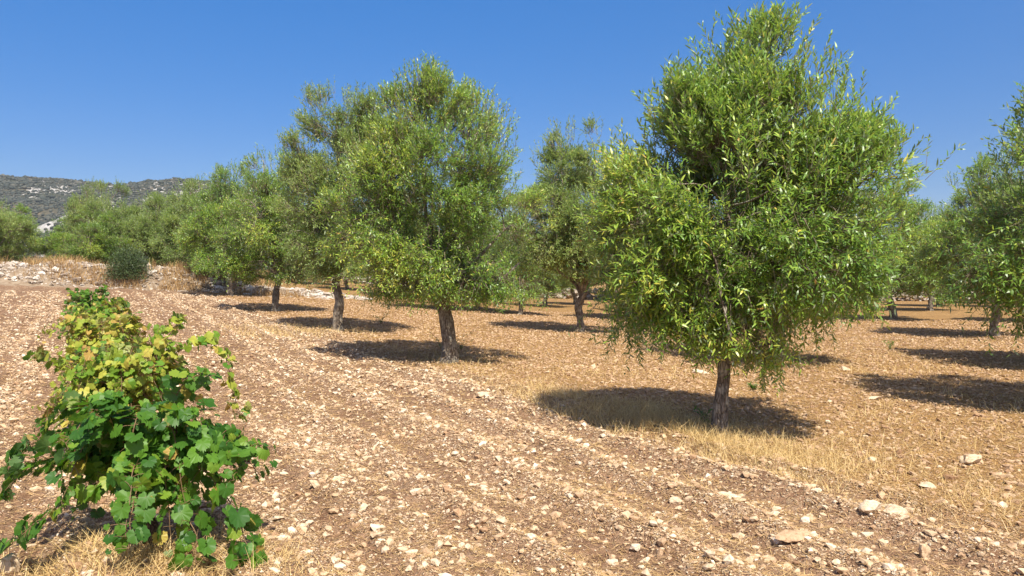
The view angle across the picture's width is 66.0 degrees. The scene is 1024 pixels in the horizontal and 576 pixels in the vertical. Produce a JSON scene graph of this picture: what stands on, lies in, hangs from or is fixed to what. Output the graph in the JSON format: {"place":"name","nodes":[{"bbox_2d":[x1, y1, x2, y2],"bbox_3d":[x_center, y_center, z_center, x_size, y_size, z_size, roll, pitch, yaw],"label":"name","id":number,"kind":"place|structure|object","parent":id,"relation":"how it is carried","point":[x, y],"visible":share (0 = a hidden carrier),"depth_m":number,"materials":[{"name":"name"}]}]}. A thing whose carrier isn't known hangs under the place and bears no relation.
{"place":"outdoors","nodes":[
{"label":"outdoors","id":0,"kind":"place"},
{"bbox_2d":[0,177,521,277],"bbox_3d":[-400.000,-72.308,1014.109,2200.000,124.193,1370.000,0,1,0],"label":"hills","id":1,"kind":"structure","parent":0,"point":[45,213],"depth_m":762.25,"materials":[{"name":"green plant"}]},
{"bbox_2d":[0,174,334,266],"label":"scrub","id":2,"kind":"object","parent":1,"relation":"on","point":[28,184],"visible":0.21,"depth_m":780.87,"materials":[{"name":"green plant"}]},
{"bbox_2d":[0,270,1023,575],"bbox_3d":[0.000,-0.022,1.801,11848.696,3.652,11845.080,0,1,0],"label":"ground","id":3,"kind":"structure","parent":0,"point":[906,312],"depth_m":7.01,"materials":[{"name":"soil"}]},
{"bbox_2d":[0,553,19,572],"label":"stone","id":4,"kind":"object","parent":3,"relation":"on","point":[10,559],"visible":0.93,"depth_m":4.26,"materials":[{"name":"beige stone"}]},
{"bbox_2d":[0,196,42,263],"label":"olive tree","id":5,"kind":"object","parent":3,"relation":"on","point":[11,234],"visible":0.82,"depth_m":46.08,"materials":[{"name":"green plant"}]},
{"bbox_2d":[0,201,42,260],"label":"olive tree","id":6,"kind":"object","parent":3,"relation":"on","point":[37,235],"visible":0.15,"depth_m":53.27,"materials":[{"name":"green plant"}]},
{"bbox_2d":[28,216,81,260],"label":"olive tree","id":7,"kind":"object","parent":3,"relation":"on","point":[53,238],"visible":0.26,"depth_m":48.63,"materials":[{"name":"green plant"}]},
{"bbox_2d":[53,284,110,339],"bbox_3d":[-6.570,0.617,12.188,0.769,1.370,1.260,0,1,0],"label":"grapevine","id":8,"kind":"object","parent":3,"relation":"on","point":[81,297],"visible":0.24,"depth_m":12.01,"materials":[{"name":"green plant"}]},
{"bbox_2d":[37,310,149,395],"bbox_3d":[-4.197,0.842,8.199,0.898,1.244,1.597,0,1,0],"label":"grapevine","id":9,"kind":"object","parent":3,"relation":"on","point":[115,328],"visible":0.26,"depth_m":7.94,"materials":[{"name":"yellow plant"}]},
{"bbox_2d":[55,209,131,264],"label":"olive tree","id":10,"kind":"object","parent":3,"relation":"on","point":[96,246],"visible":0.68,"depth_m":42.55,"materials":[{"name":"green plant"}]},
{"bbox_2d":[60,297,136,359],"bbox_3d":[-5.284,0.771,10.091,0.747,1.306,1.487,0,1,0],"label":"grapevine","id":11,"kind":"object","parent":3,"relation":"on","point":[118,305],"visible":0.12,"depth_m":9.97,"materials":[{"name":"green plant"}]},
{"bbox_2d":[59,175,140,263],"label":"olive tree","id":12,"kind":"object","parent":3,"relation":"on","point":[90,204],"visible":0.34,"depth_m":45.86,"materials":[{"name":"green plant"}]},
{"bbox_2d":[22,311,252,450],"bbox_3d":[-3.039,0.861,6.427,1.757,1.356,1.108,0,1,-18],"label":"grapevine","id":13,"kind":"object","parent":3,"relation":"on","point":[140,372],"visible":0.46,"depth_m":6.25,"materials":[{"name":"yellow plant"}]},
{"bbox_2d":[0,366,277,571],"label":"grapevine","id":14,"kind":"object","parent":3,"relation":"on","point":[145,462],"visible":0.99,"depth_m":4.43,"materials":[{"name":"green plant"}]},
{"bbox_2d":[117,190,176,265],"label":"olive tree","id":15,"kind":"object","parent":3,"relation":"on","point":[134,208],"visible":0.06,"depth_m":56.02,"materials":[{"name":"green plant"}]},
{"bbox_2d":[119,190,185,266],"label":"olive tree","id":16,"kind":"object","parent":3,"relation":"on","point":[136,225],"visible":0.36,"depth_m":44.92,"materials":[{"name":"green plant"}]},
{"bbox_2d":[146,175,225,266],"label":"olive tree","id":17,"kind":"object","parent":3,"relation":"on","point":[170,217],"visible":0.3,"depth_m":41.37,"materials":[{"name":"green plant"}]},
{"bbox_2d":[0,260,372,300],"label":"rubble bank","id":18,"kind":"structure","parent":3,"relation":"on","point":[8,277],"depth_m":37.42,"materials":[{"name":"grey stone"}]},
{"bbox_2d":[100,239,154,279],"bbox_3d":[-18.317,-1.354,37.566,2.750,1.977,2.784,0,1,0],"label":"dark shrub","id":19,"kind":"object","parent":18,"relation":"on","point":[126,261],"visible":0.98,"depth_m":37.28,"materials":[{"name":"green plant"}]},
{"bbox_2d":[0,253,313,296],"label":"dry stalks","id":20,"kind":"object","parent":18,"relation":"on","point":[72,259],"visible":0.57,"depth_m":37.56,"materials":[{"name":"beige plant"}]},
{"bbox_2d":[0,510,407,575],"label":"withered grass","id":21,"kind":"structure","parent":3,"relation":"on","point":[137,552],"depth_m":4.33,"materials":[{"name":"plant"}]},
{"bbox_2d":[178,191,255,278],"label":"olive tree","id":22,"kind":"object","parent":3,"relation":"on","point":[188,254],"visible":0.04,"depth_m":38.12,"materials":[{"name":"green plant"}]},
{"bbox_2d":[169,158,270,295],"bbox_3d":[-12.709,-2.712,35.351,4.874,6.389,4.951,0,1,2],"label":"olive tree","id":23,"kind":"object","parent":3,"relation":"on","point":[191,233],"visible":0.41,"depth_m":34.13,"materials":[{"name":"green plant"}]},
{"bbox_2d":[206,142,325,310],"bbox_3d":[-8.067,-2.099,27.176,4.612,6.032,4.474,-1,1,-40],"label":"olive tree","id":24,"kind":"object","parent":3,"relation":"on","point":[251,247],"visible":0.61,"depth_m":26.20,"materials":[{"name":"green plant"}]},
{"bbox_2d":[265,535,276,539],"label":"stone","id":25,"kind":"object","parent":3,"relation":"on","point":[270,536],"visible":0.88,"depth_m":4.79,"materials":[{"name":"beige stone"}]},
{"bbox_2d":[266,516,285,520],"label":"stone","id":26,"kind":"object","parent":3,"relation":"on","point":[275,518],"visible":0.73,"depth_m":5.12,"materials":[{"name":"beige stone"}]},
{"bbox_2d":[309,219,369,289],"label":"olive tree","id":27,"kind":"object","parent":3,"relation":"on","point":[345,284],"visible":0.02,"depth_m":49.86,"materials":[{"name":"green plant"}]},
{"bbox_2d":[266,75,429,330],"bbox_3d":[-4.131,-2.194,20.585,3.903,6.811,4.154,1,1,38],"label":"olive tree","id":28,"kind":"object","parent":3,"relation":"on","point":[308,170],"visible":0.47,"depth_m":20.16,"materials":[{"name":"green plant"}]},
{"bbox_2d":[304,51,562,362],"bbox_3d":[-1.358,-1.386,14.397,4.602,5.716,3.684,0,1,0],"label":"olive tree","id":29,"kind":"object","parent":3,"relation":"on","point":[415,262],"visible":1,"depth_m":13.82,"materials":[{"name":"green plant"}]},
{"bbox_2d":[416,185,484,308],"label":"olive tree","id":30,"kind":"object","parent":3,"relation":"on","point":[450,237],"depth_m":33.25,"materials":[{"name":"green plant"}]},
{"bbox_2d":[456,330,472,349],"bbox_3d":[-1.067,1.109,16.592,0.570,0.424,0.444,0,1,26],"label":"weed","id":31,"kind":"object","parent":3,"relation":"on","point":[461,345],"visible":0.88,"depth_m":16.61,"materials":[{"name":"beige plant"}]},
{"bbox_2d":[464,544,472,549],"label":"stone","id":32,"kind":"object","parent":3,"relation":"on","point":[466,546],"visible":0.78,"depth_m":4.72,"materials":[{"name":"beige stone"}]},
{"bbox_2d":[476,391,491,396],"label":"stone","id":33,"kind":"object","parent":3,"relation":"on","point":[481,393],"visible":0.8,"depth_m":10.40,"materials":[{"name":"beige stone"}]},
{"bbox_2d":[453,210,516,309],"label":"olive tree","id":34,"kind":"object","parent":3,"relation":"on","point":[490,247],"visible":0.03,"depth_m":35.42,"materials":[{"name":"green plant"}]},
{"bbox_2d":[478,203,516,271],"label":"olive tree","id":35,"kind":"object","parent":3,"relation":"on","point":[492,237],"visible":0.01,"depth_m":52.85,"materials":[{"name":"green plant"}]},
{"bbox_2d":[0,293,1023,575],"bbox_3d":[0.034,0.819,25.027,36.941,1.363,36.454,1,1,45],"label":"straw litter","id":36,"kind":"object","parent":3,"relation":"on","point":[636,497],"visible":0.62,"depth_m":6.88,"materials":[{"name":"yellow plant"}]},
{"bbox_2d":[480,192,561,314],"bbox_3d":[0.244,-1.420,33.360,3.772,5.355,3.714,0,1,-17],"label":"olive tree","id":37,"kind":"object","parent":3,"relation":"on","point":[550,287],"visible":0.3,"depth_m":33.18,"materials":[{"name":"green plant"}]},
{"bbox_2d":[507,221,572,306],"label":"olive tree","id":38,"kind":"object","parent":3,"relation":"on","point":[559,279],"visible":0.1,"depth_m":43.90,"materials":[{"name":"green plant"}]},
{"bbox_2d":[502,112,642,331],"bbox_3d":[2.129,-1.891,23.916,4.902,6.752,4.570,0,1,0],"label":"olive tree","id":39,"kind":"object","parent":3,"relation":"on","point":[558,253],"visible":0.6,"depth_m":23.36,"materials":[{"name":"green plant"}]},
{"bbox_2d":[559,225,598,304],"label":"olive tree","id":40,"kind":"object","parent":3,"relation":"on","point":[572,292],"visible":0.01,"depth_m":49.91,"materials":[{"name":"green plant"}]},
{"bbox_2d":[576,528,585,532],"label":"stone","id":41,"kind":"object","parent":3,"relation":"on","point":[581,530],"visible":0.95,"depth_m":5.12,"materials":[{"name":"beige stone"}]},
{"bbox_2d":[181,313,1023,541],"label":"dry grass","id":42,"kind":"structure","parent":3,"relation":"on","point":[632,410],"depth_m":8.49,"materials":[{"name":"plant"}]},
{"bbox_2d":[593,197,659,286],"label":"olive tree","id":43,"kind":"object","parent":3,"relation":"on","point":[629,235],"visible":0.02,"depth_m":32.31,"materials":[{"name":"green plant"}]},
{"bbox_2d":[630,543,639,551],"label":"stone","id":44,"kind":"object","parent":3,"relation":"on","point":[633,547],"visible":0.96,"depth_m":4.74,"materials":[{"name":"beige stone"}]},
{"bbox_2d":[343,276,978,300],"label":"stone wall","id":45,"kind":"structure","parent":3,"relation":"on","point":[590,296],"depth_m":63.62,"materials":[{"name":"grey stone"}]},
{"bbox_2d":[669,496,681,503],"bbox_3d":[1.190,1.549,5.735,0.097,0.069,0.050,0,1,18],"label":"stone","id":46,"kind":"object","parent":3,"relation":"on","point":[674,499],"visible":1,"depth_m":5.72,"materials":[{"name":"beige stone"}]},
{"bbox_2d":[692,369,708,373],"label":"stone","id":47,"kind":"object","parent":3,"relation":"on","point":[699,371],"visible":0.65,"depth_m":13.96,"materials":[{"name":"beige stone"}]},
{"bbox_2d":[693,402,711,422],"bbox_3d":[2.132,1.396,8.811,0.244,0.265,0.214,0,1,23],"label":"weed","id":48,"kind":"object","parent":3,"relation":"on","point":[703,415],"visible":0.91,"depth_m":8.81,"materials":[{"name":"green plant"}]},
{"bbox_2d":[718,491,734,494],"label":"stone","id":49,"kind":"object","parent":3,"relation":"on","point":[723,492],"visible":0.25,"depth_m":5.77,"materials":[{"name":"beige stone"}]},
{"bbox_2d":[731,532,744,541],"bbox_3d":[1.447,1.601,5.034,0.087,0.070,0.084,-7,-9,-4],"label":"stone","id":50,"kind":"object","parent":3,"relation":"on","point":[739,535],"visible":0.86,"depth_m":5.01,"materials":[{"name":"beige stone"}]},
{"bbox_2d":[746,381,758,389],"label":"weed","id":51,"kind":"object","parent":3,"relation":"on","point":[754,387],"visible":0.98,"depth_m":11.84,"materials":[{"name":"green plant"}]},
{"bbox_2d":[749,474,757,478],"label":"stone","id":52,"kind":"object","parent":3,"relation":"on","point":[751,476],"visible":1,"depth_m":6.20,"materials":[{"name":"beige stone"}]},
{"bbox_2d":[567,0,965,433],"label":"olive tree","id":53,"kind":"object","parent":3,"relation":"on","point":[735,100],"visible":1,"depth_m":7.77,"materials":[{"name":"green plant"}]},
{"bbox_2d":[771,506,781,510],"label":"stone","id":54,"kind":"object","parent":3,"relation":"on","point":[776,508],"visible":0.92,"depth_m":5.56,"materials":[{"name":"beige stone"}]},
{"bbox_2d":[781,562,792,568],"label":"stone","id":55,"kind":"object","parent":3,"relation":"on","point":[787,564],"visible":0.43,"depth_m":4.53,"materials":[{"name":"beige stone"}]},
{"bbox_2d":[680,105,895,360],"bbox_3d":[5.442,-1.118,16.100,4.382,5.549,4.251,0,1,-32],"label":"olive tree","id":56,"kind":"object","parent":3,"relation":"on","point":[732,221],"visible":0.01,"depth_m":15.83,"materials":[{"name":"green plant"}]},
{"bbox_2d":[775,529,810,542],"bbox_3d":[1.728,1.531,4.847,0.237,0.058,0.155,-7,7,-11],"label":"stone","id":57,"kind":"object","parent":3,"relation":"on","point":[789,536],"visible":1,"depth_m":4.82,"materials":[{"name":"beige stone"}]},
{"bbox_2d":[832,559,840,564],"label":"stone","id":58,"kind":"object","parent":3,"relation":"on","point":[836,561],"visible":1,"depth_m":4.47,"materials":[{"name":"beige stone"}]},
{"bbox_2d":[859,499,881,513],"bbox_3d":[2.423,1.488,5.321,0.158,0.107,0.105,0,1,-8],"label":"stone","id":59,"kind":"object","parent":3,"relation":"on","point":[866,506],"visible":0.98,"depth_m":5.30,"materials":[{"name":"beige stone"}]},
{"bbox_2d":[867,396,881,399],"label":"stone","id":60,"kind":"object","parent":3,"relation":"on","point":[876,397],"visible":0.75,"depth_m":11.12,"materials":[{"name":"beige stone"}]},
{"bbox_2d":[884,340,896,349],"bbox_3d":[9.227,1.377,19.225,0.382,0.305,0.294,0,1,29],"label":"weed","id":61,"kind":"object","parent":3,"relation":"on","point":[890,345],"visible":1,"depth_m":19.20,"materials":[{"name":"beige plant"}]},
{"bbox_2d":[825,174,959,319],"bbox_3d":[15.953,-1.779,33.411,5.766,6.514,5.593,0,1,25],"label":"olive tree","id":62,"kind":"object","parent":3,"relation":"on","point":[912,286],"visible":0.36,"depth_m":32.71,"materials":[{"name":"green plant"}]},
{"bbox_2d":[882,504,907,514],"bbox_3d":[2.557,1.484,5.273,0.165,0.075,0.110,2,-5,-6],"label":"stone","id":63,"kind":"object","parent":3,"relation":"on","point":[894,508],"visible":0.9,"depth_m":5.24,"materials":[{"name":"beige stone"}]},
{"bbox_2d":[918,543,931,558],"bbox_3d":[2.410,1.559,4.622,0.084,0.131,0.066,0,1,-21],"label":"stone","id":64,"kind":"object","parent":3,"relation":"on","point":[924,550],"visible":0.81,"depth_m":4.59,"materials":[{"name":"beige stone"}]},
{"bbox_2d":[919,481,935,488],"bbox_3d":[3.293,1.567,6.234,0.124,0.052,0.130,1,1,39],"label":"stone","id":65,"kind":"object","parent":3,"relation":"on","point":[925,484],"visible":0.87,"depth_m":6.21,"materials":[{"name":"beige stone"}]},
{"bbox_2d":[896,203,969,310],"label":"olive tree","id":66,"kind":"object","parent":3,"relation":"on","point":[929,307],"visible":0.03,"depth_m":42.36,"materials":[{"name":"green plant"}]},
{"bbox_2d":[934,284,961,305],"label":"olive tree","id":67,"kind":"object","parent":3,"relation":"on","point":[936,293],"visible":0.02,"depth_m":48.88,"materials":[{"name":"green plant"}]},
{"bbox_2d":[905,142,1023,335],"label":"olive tree","id":68,"kind":"object","parent":3,"relation":"on","point":[950,224],"visible":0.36,"depth_m":23.74,"materials":[{"name":"green plant"}]},
{"bbox_2d":[960,454,981,463],"bbox_3d":[4.173,1.564,7.162,0.254,0.124,0.153,-1,1,-33],"label":"stone","id":69,"kind":"object","parent":3,"relation":"on","point":[970,458],"visible":0.89,"depth_m":7.10,"materials":[{"name":"beige stone"}]},
{"bbox_2d":[922,82,1023,356],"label":"olive tree","id":70,"kind":"object","parent":3,"relation":"on","point":[990,277],"visible":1,"depth_m":10.42,"materials":[{"name":"green plant"}]},
{"bbox_2d":[967,562,978,565],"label":"stone","id":71,"kind":"object","parent":3,"relation":"on","point":[972,563],"visible":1,"depth_m":4.56,"materials":[{"name":"beige stone"}]},
{"bbox_2d":[961,141,1023,304],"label":"olive tree","id":72,"kind":"object","parent":3,"relation":"on","point":[1004,196],"visible":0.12,"depth_m":16.26,"materials":[{"name":"green plant"}]},
{"bbox_2d":[998,501,1007,507],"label":"stone","id":73,"kind":"object","parent":3,"relation":"on","point":[1002,503],"visible":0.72,"depth_m":5.68,"materials":[{"name":"beige stone"}]},
{"bbox_2d":[1016,539,1023,544],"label":"stone","id":74,"kind":"object","parent":3,"relation":"on","point":[1019,542],"visible":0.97,"depth_m":4.86,"materials":[{"name":"beige stone"}]},
{"bbox_2d":[0,0,1023,246],"label":"sky","id":75,"kind":"structure","parent":0,"point":[127,90],"materials":[{"name":"blue"}]}
]}

